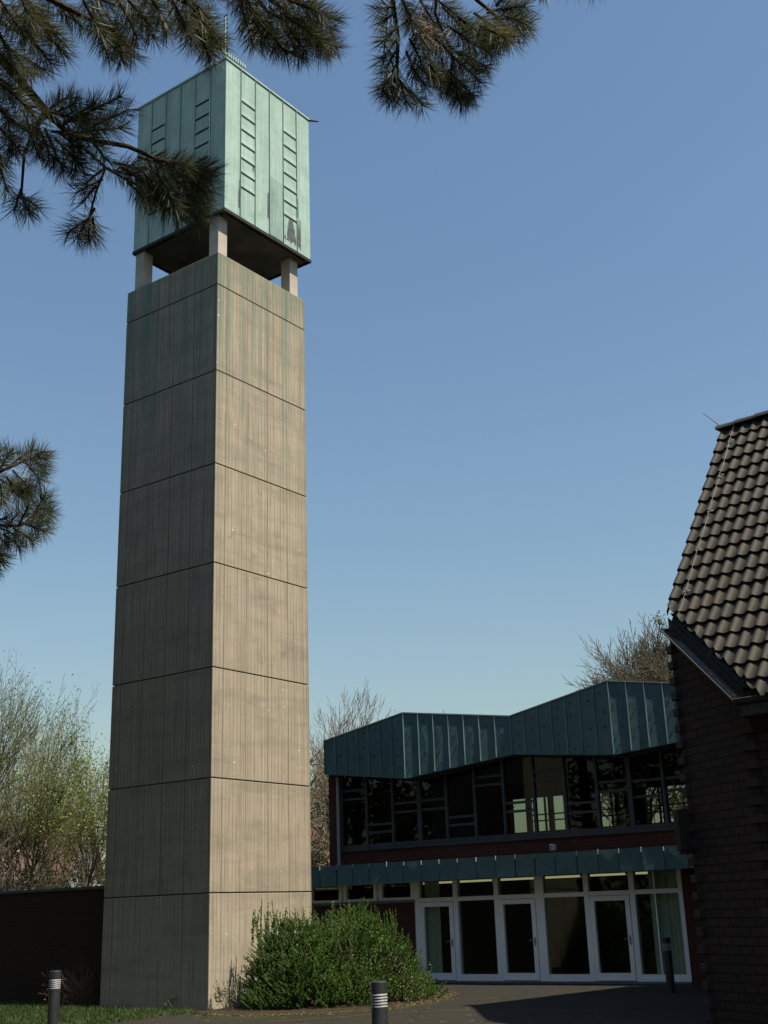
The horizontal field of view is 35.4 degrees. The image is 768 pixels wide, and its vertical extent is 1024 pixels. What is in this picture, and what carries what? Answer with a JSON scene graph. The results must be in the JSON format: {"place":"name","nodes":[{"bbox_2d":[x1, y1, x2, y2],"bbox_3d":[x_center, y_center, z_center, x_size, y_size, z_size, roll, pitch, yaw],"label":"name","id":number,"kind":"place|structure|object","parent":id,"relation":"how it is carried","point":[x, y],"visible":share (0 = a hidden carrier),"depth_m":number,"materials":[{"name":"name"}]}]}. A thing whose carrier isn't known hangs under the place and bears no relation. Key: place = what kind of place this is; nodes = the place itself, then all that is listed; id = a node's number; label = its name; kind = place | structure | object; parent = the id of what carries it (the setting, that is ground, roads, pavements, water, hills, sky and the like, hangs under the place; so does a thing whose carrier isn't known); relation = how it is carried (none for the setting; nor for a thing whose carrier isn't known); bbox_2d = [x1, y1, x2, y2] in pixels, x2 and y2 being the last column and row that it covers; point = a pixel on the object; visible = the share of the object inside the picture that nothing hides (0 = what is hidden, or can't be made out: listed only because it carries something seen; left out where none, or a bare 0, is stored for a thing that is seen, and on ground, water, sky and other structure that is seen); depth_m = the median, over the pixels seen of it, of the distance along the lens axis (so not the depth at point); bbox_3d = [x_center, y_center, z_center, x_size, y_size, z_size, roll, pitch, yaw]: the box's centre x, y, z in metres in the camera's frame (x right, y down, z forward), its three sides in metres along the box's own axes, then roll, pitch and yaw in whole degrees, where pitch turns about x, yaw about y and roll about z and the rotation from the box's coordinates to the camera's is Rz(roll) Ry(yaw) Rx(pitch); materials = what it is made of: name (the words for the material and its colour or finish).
{"place":"outdoors","nodes":[
{"label":"outdoors","id":0,"kind":"place"},
{"bbox_2d":[0,816,104,890],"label":"house","id":1,"kind":"structure","parent":0,"point":[22,867],"depth_m":70.42,"materials":[{"name":"white paint"}]},
{"bbox_2d":[0,984,452,1023],"bbox_3d":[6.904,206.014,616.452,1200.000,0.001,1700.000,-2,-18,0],"label":"ground","id":2,"kind":"structure","parent":0,"point":[322,1015],"depth_m":22.15,"materials":[{"name":"soil"}]},
{"bbox_2d":[0,839,41,890],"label":"blossom tree","id":3,"kind":"object","parent":2,"relation":"on","point":[3,873],"visible":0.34,"depth_m":34.99,"materials":[{"name":"grey plant"}]},
{"bbox_2d":[0,669,101,890],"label":"willow tree","id":4,"kind":"object","parent":2,"relation":"on","point":[31,785],"visible":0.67,"depth_m":37.53,"materials":[{"name":"green plant"}]},
{"bbox_2d":[0,650,105,889],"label":"willow tree","id":5,"kind":"object","parent":2,"relation":"on","point":[21,829],"visible":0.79,"depth_m":37.16,"materials":[{"name":"green plant"}]},
{"bbox_2d":[0,886,105,1003],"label":"garden wall","id":6,"kind":"structure","parent":2,"relation":"on","point":[43,931],"depth_m":27.82,"materials":[{"name":"brick"}]},
{"bbox_2d":[0,855,105,889],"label":"hedge","id":7,"kind":"object","parent":2,"relation":"on","point":[79,879],"visible":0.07,"depth_m":42.82,"materials":[{"name":"brown plant"}]},
{"bbox_2d":[0,706,109,888],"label":"young tree","id":8,"kind":"object","parent":2,"relation":"on","point":[86,820],"visible":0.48,"depth_m":37.91,"materials":[{"name":"green plant"}]},
{"bbox_2d":[40,955,100,1006],"bbox_3d":[-6.599,10.370,26.609,1.971,1.088,1.914,3,-19,-13],"label":"bare shrub","id":9,"kind":"object","parent":2,"relation":"on","point":[83,996],"visible":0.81,"depth_m":26.34,"materials":[{"name":"brown plant"}]},
{"bbox_2d":[0,1000,211,1023],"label":"grass","id":10,"kind":"structure","parent":2,"relation":"on","point":[104,1013],"depth_m":23.49,"materials":[{"name":"green plant"}]},
{"bbox_2d":[47,970,60,1023],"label":"bollard","id":11,"kind":"object","parent":10,"relation":"on","point":[53,1000],"visible":1,"depth_m":17.92,"materials":[{"name":"metal"}]},
{"bbox_2d":[163,994,177,1008],"bbox_3d":[-4.249,9.861,24.255,0.413,0.316,0.231,-2,-18,0],"label":"weed plant","id":12,"kind":"object","parent":2,"relation":"on","point":[170,1002],"visible":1,"depth_m":24.27,"materials":[{"name":"green plant"}]},
{"bbox_2d":[100,14,318,1009],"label":"bell tower","id":13,"kind":"structure","parent":2,"relation":"on","point":[208,842],"depth_m":27.64,"materials":[{"name":"concrete"}]},
{"bbox_2d":[213,980,241,1009],"bbox_3d":[-3.081,9.501,23.681,0.553,0.552,0.642,12,-23,-37],"label":"weed plant","id":14,"kind":"object","parent":2,"relation":"on","point":[231,1000],"visible":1,"depth_m":23.69,"materials":[{"name":"green plant"}]},
{"bbox_2d":[0,0,602,582],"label":"pine tree","id":15,"kind":"object","parent":2,"relation":"on","point":[304,32],"visible":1,"depth_m":5.88,"materials":[{"name":"green plant"}]},
{"bbox_2d":[310,752,329,866],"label":"bare tree","id":16,"kind":"object","parent":2,"relation":"on","point":[323,829],"visible":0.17,"depth_m":47.62,"materials":[{"name":"brown plant"}]},
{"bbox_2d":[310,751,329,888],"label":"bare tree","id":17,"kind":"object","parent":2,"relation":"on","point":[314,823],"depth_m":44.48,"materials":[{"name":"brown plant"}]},
{"bbox_2d":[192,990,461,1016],"bbox_3d":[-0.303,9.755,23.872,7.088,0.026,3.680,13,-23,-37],"label":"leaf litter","id":18,"kind":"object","parent":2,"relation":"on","point":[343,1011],"visible":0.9,"depth_m":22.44,"materials":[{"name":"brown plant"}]},
{"bbox_2d":[237,898,450,1010],"bbox_3d":[-0.851,8.976,24.669,4.507,2.089,2.675,4,-19,-18],"label":"bush","id":19,"kind":"object","parent":2,"relation":"on","point":[325,969],"visible":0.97,"depth_m":24.10,"materials":[{"name":"green plant"}]},
{"bbox_2d":[308,677,398,850],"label":"birch tree","id":20,"kind":"object","parent":2,"relation":"on","point":[320,762],"visible":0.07,"depth_m":53.89,"materials":[{"name":"brown plant"}]},
{"bbox_2d":[309,680,705,983],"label":"community hall","id":21,"kind":"structure","parent":2,"relation":"on","point":[416,800],"depth_m":31.15,"materials":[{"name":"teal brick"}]},
{"bbox_2d":[309,885,343,903],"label":"high window","id":22,"kind":"structure","parent":21,"relation":"in","point":[340,887],"depth_m":32.60,"materials":[{"name":"white paint"}]},
{"bbox_2d":[340,776,366,849],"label":"upper window","id":23,"kind":"structure","parent":21,"relation":"in","point":[343,791],"depth_m":32.94,"materials":[{"name":"blue paint"}]},
{"bbox_2d":[343,884,378,901],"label":"high window","id":24,"kind":"structure","parent":21,"relation":"in","point":[375,886],"depth_m":32.07,"materials":[{"name":"white paint"}]},
{"bbox_2d":[365,777,392,847],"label":"upper window","id":25,"kind":"structure","parent":21,"relation":"in","point":[369,845],"depth_m":32.35,"materials":[{"name":"blue paint"}]},
{"bbox_2d":[378,882,413,900],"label":"high window","id":26,"kind":"structure","parent":21,"relation":"in","point":[381,885],"depth_m":31.47,"materials":[{"name":"white paint"}]},
{"bbox_2d":[391,779,419,845],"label":"upper window","id":27,"kind":"structure","parent":21,"relation":"in","point":[394,803],"depth_m":31.92,"materials":[{"name":"blue paint"}]},
{"bbox_2d":[418,775,447,843],"bbox_3d":[1.295,7.588,31.537,0.853,2.140,0.120,-14,-22,32],"label":"upper window","id":28,"kind":"structure","parent":21,"relation":"in","point":[420,793],"depth_m":31.47,"materials":[{"name":"blue paint"}]},
{"bbox_2d":[424,881,442,972],"bbox_3d":[1.263,10.647,30.775,0.480,2.380,0.114,-14,-22,32],"label":"curtain","id":29,"kind":"object","parent":21,"relation":"hanging from","point":[433,922],"visible":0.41,"depth_m":30.74,"materials":[{"name":"green fabric"}]},
{"bbox_2d":[420,897,452,901],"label":"transom window","id":30,"kind":"structure","parent":21,"relation":"in","point":[441,899],"depth_m":30.70,"materials":[{"name":"white paint"}]},
{"bbox_2d":[422,880,451,883],"bbox_3d":[1.552,10.332,33.595,1.060,0.084,0.160,-14,-22,32],"label":"strip light","id":31,"kind":"object","parent":21,"relation":"attached to","point":[444,881],"visible":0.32,"depth_m":33.45,"materials":[{"name":"white paint"}]},
{"bbox_2d":[420,902,456,979],"bbox_3d":[1.365,10.834,30.398,0.991,1.860,0.183,-14,-22,32],"label":"door","id":32,"kind":"structure","parent":21,"relation":"in","point":[441,976],"depth_m":30.42,"materials":[{"name":"white paint"}]},
{"bbox_2d":[445,767,475,842],"bbox_3d":[1.994,7.413,31.080,0.853,2.140,0.120,-14,-22,32],"label":"upper window","id":33,"kind":"structure","parent":21,"relation":"in","point":[449,825],"depth_m":30.96,"materials":[{"name":"blue paint"}]},
{"bbox_2d":[457,895,493,900],"bbox_3d":[2.320,9.449,30.209,1.060,0.570,0.130,-14,-22,32],"label":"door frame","id":34,"kind":"structure","parent":21,"relation":"in","point":[467,898],"depth_m":30.08,"materials":[{"name":"white paint"}]},
{"bbox_2d":[460,878,492,882],"bbox_3d":[2.486,10.098,32.984,1.060,0.084,0.160,-14,-22,32],"label":"strip light","id":35,"kind":"object","parent":21,"relation":"attached to","point":[475,880],"visible":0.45,"depth_m":32.89,"materials":[{"name":"white paint"}]},
{"bbox_2d":[461,974,498,980],"bbox_3d":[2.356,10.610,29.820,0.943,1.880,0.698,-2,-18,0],"label":"window bottom rail","id":36,"kind":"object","parent":21,"relation":"in","point":[464,977],"depth_m":29.50,"materials":[{"name":"white metal"}]},
{"bbox_2d":[473,760,505,840],"bbox_3d":[2.692,7.239,30.622,0.853,2.140,0.120,-14,-22,32],"label":"upper window","id":37,"kind":"structure","parent":21,"relation":"in","point":[491,837],"depth_m":30.63,"materials":[{"name":"blue paint"}]},
{"bbox_2d":[498,894,534,898],"bbox_3d":[3.278,9.209,29.582,1.020,0.570,0.130,-14,-22,32],"label":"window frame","id":38,"kind":"structure","parent":21,"relation":"in","point":[518,896],"depth_m":29.45,"materials":[{"name":"white paint"}]},
{"bbox_2d":[500,876,533,880],"bbox_3d":[3.550,9.831,32.288,1.060,0.084,0.160,-14,-22,32],"label":"strip light","id":39,"kind":"object","parent":21,"relation":"attached to","point":[517,878],"visible":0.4,"depth_m":32.20,"materials":[{"name":"white paint"}]},
{"bbox_2d":[501,756,535,838],"bbox_3d":[3.391,7.064,30.165,0.853,2.140,0.120,-14,-22,32],"label":"upper window","id":40,"kind":"structure","parent":21,"relation":"in","point":[533,834],"depth_m":30.09,"materials":[{"name":"blue paint"}]},
{"bbox_2d":[499,899,540,980],"bbox_3d":[3.279,10.355,29.145,0.996,1.860,0.183,-14,-22,32],"label":"door","id":41,"kind":"structure","parent":21,"relation":"in","point":[507,976],"depth_m":29.12,"materials":[{"name":"white paint"}]},
{"bbox_2d":[531,756,566,836],"bbox_3d":[4.089,6.888,29.708,0.853,2.140,0.120,-14,-22,32],"label":"upper window","id":42,"kind":"structure","parent":21,"relation":"in","point":[561,832],"depth_m":29.71,"materials":[{"name":"blue paint"}]},
{"bbox_2d":[550,844,555,852],"bbox_3d":[4.045,8.069,28.829,0.100,0.210,0.160,-14,-22,32],"label":"floodlight","id":43,"kind":"object","parent":21,"relation":"on","point":[553,847],"visible":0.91,"depth_m":28.79,"materials":[{"name":"white paint"}]},
{"bbox_2d":[545,874,580,878],"bbox_3d":[4.648,9.556,31.569,1.060,0.084,0.160,-14,-22,32],"label":"strip light","id":44,"kind":"object","parent":21,"relation":"attached to","point":[562,876],"visible":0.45,"depth_m":31.47,"materials":[{"name":"white paint"}]},
{"bbox_2d":[543,892,583,897],"bbox_3d":[4.323,8.947,28.899,1.070,0.570,0.130,-14,-22,32],"label":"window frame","id":45,"kind":"structure","parent":21,"relation":"in","point":[568,894],"depth_m":28.76,"materials":[{"name":"white paint"}]},
{"bbox_2d":[549,974,590,980],"bbox_3d":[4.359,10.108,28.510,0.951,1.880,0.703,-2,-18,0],"label":"window bottom rail","id":46,"kind":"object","parent":21,"relation":"in","point":[552,977],"depth_m":28.19,"materials":[{"name":"white paint"}]},
{"bbox_2d":[561,756,599,833],"bbox_3d":[4.788,6.713,29.251,0.853,2.140,0.120,-14,-22,32],"label":"upper window","id":47,"kind":"structure","parent":21,"relation":"in","point":[590,830],"depth_m":29.12,"materials":[{"name":"blue paint"}]},
{"bbox_2d":[590,872,625,876],"bbox_3d":[5.688,9.296,30.889,1.060,0.084,0.160,-14,-22,32],"label":"strip light","id":48,"kind":"object","parent":21,"relation":"attached to","point":[607,874],"visible":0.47,"depth_m":30.79,"materials":[{"name":"white paint"}]},
{"bbox_2d":[589,890,628,895],"bbox_3d":[5.289,8.705,28.267,1.030,0.570,0.130,-14,-22,32],"label":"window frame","id":49,"kind":"structure","parent":21,"relation":"in","point":[619,892],"depth_m":28.14,"materials":[{"name":"white paint"}]},
{"bbox_2d":[593,757,632,831],"bbox_3d":[5.486,6.538,28.794,0.853,2.140,0.120,-14,-22,32],"label":"upper window","id":50,"kind":"structure","parent":21,"relation":"in","point":[618,828],"depth_m":28.69,"materials":[{"name":"blue paint"}]},
{"bbox_2d":[589,895,636,980],"bbox_3d":[5.290,9.851,27.829,1.006,1.860,0.183,-14,-22,32],"label":"door","id":51,"kind":"structure","parent":21,"relation":"in","point":[600,976],"depth_m":27.80,"materials":[{"name":"white paint"}]},
{"bbox_2d":[635,870,647,873],"bbox_3d":[6.793,9.019,30.165,1.060,0.084,0.160,-14,-22,32],"label":"strip light","id":52,"kind":"object","parent":21,"relation":"attached to","point":[641,872],"visible":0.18,"depth_m":30.30,"materials":[{"name":"white paint"}]},
{"bbox_2d":[626,750,667,829],"bbox_3d":[6.185,6.364,28.337,0.853,2.140,0.120,-14,-22,32],"label":"upper window","id":53,"kind":"structure","parent":21,"relation":"in","point":[630,778],"depth_m":28.25,"materials":[{"name":"blue paint"}]},
{"bbox_2d":[634,888,677,893],"bbox_3d":[6.253,8.463,27.635,1.065,0.570,0.130,-14,-22,32],"label":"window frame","id":54,"kind":"structure","parent":21,"relation":"in","point":[669,890],"depth_m":27.51,"materials":[{"name":"white paint"}]},
{"bbox_2d":[642,974,687,981],"bbox_3d":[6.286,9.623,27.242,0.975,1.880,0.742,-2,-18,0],"label":"window bottom rail","id":55,"kind":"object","parent":21,"relation":"in","point":[645,977],"depth_m":26.97,"materials":[{"name":"white paint"}]},
{"bbox_2d":[647,869,686,973],"bbox_3d":[6.477,9.341,27.366,0.790,2.380,0.112,-14,-22,32],"label":"curtain","id":56,"kind":"object","parent":21,"relation":"hanging from","point":[670,915],"visible":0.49,"depth_m":27.40,"materials":[{"name":"green fabric"}]},
{"bbox_2d":[660,750,685,827],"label":"upper window","id":57,"kind":"structure","parent":21,"relation":"in","point":[664,777],"depth_m":27.96,"materials":[{"name":"blue paint"}]},
{"bbox_2d":[563,613,684,790],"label":"bare tree","id":58,"kind":"object","parent":2,"relation":"on","point":[652,666],"visible":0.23,"depth_m":47.65,"materials":[{"name":"brown plant"}]},
{"bbox_2d":[600,785,686,826],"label":"bare tree","id":59,"kind":"object","parent":2,"relation":"on","point":[674,798],"visible":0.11,"depth_m":41.80,"materials":[{"name":"brown plant"}]},
{"bbox_2d":[0,0,767,885],"label":"sky","id":60,"kind":"structure","parent":0,"point":[524,315],"materials":[{"name":"blue"}]},
{"bbox_2d":[107,983,709,1023],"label":"path","id":61,"kind":"structure","parent":0,"point":[684,1004],"depth_m":21.68,"materials":[{"name":"grey asphalt"}]},
{"bbox_2d":[371,981,387,1023],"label":"bollard","id":62,"kind":"object","parent":61,"relation":"on","point":[379,1011],"visible":1,"depth_m":12.47,"materials":[{"name":"metal"}]},
{"bbox_2d":[109,990,660,1023],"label":"litter","id":63,"kind":"object","parent":61,"relation":"on","point":[466,1015],"visible":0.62,"depth_m":21.31,"materials":[{"name":"brown plant"}]},
{"bbox_2d":[269,1010,635,1021],"bbox_3d":[1.277,8.780,21.070,6.457,0.001,1.512,-4,-18,5],"label":"paver strip","id":64,"kind":"object","parent":61,"relation":"on","point":[465,1010],"visible":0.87,"depth_m":21.07,"materials":[{"name":"grey concrete"}]},
{"bbox_2d":[662,937,675,992],"bbox_3d":[5.771,9.182,24.390,0.176,1.055,0.176,-2,-18,0],"label":"bollard","id":65,"kind":"object","parent":61,"relation":"on","point":[668,965],"visible":1,"depth_m":24.33,"materials":[{"name":"metal"}]},
{"bbox_2d":[659,410,767,1023],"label":"brick wing","id":66,"kind":"structure","parent":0,"point":[717,605],"depth_m":18.04,"materials":[{"name":"brown brick"}]},
{"bbox_2d":[650,607,664,630],"bbox_3d":[4.468,1.723,19.471,0.275,0.428,0.242,14,-24,-39],"label":"gutter sprig","id":67,"kind":"object","parent":66,"relation":"on","point":[659,621],"visible":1,"depth_m":19.47,"materials":[{"name":"plant"}]},
{"bbox_2d":[673,809,694,853],"bbox_3d":[4.587,4.873,18.339,0.260,0.660,0.160,3,-19,-14],"label":"wall box","id":68,"kind":"object","parent":66,"relation":"attached to","point":[684,835],"visible":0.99,"depth_m":18.27,"materials":[{"name":"grey metal"}]},
{"bbox_2d":[710,672,753,697],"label":"gutter grass","id":69,"kind":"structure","parent":66,"relation":"on","point":[726,686],"depth_m":17.51,"materials":[{"name":"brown plant"}]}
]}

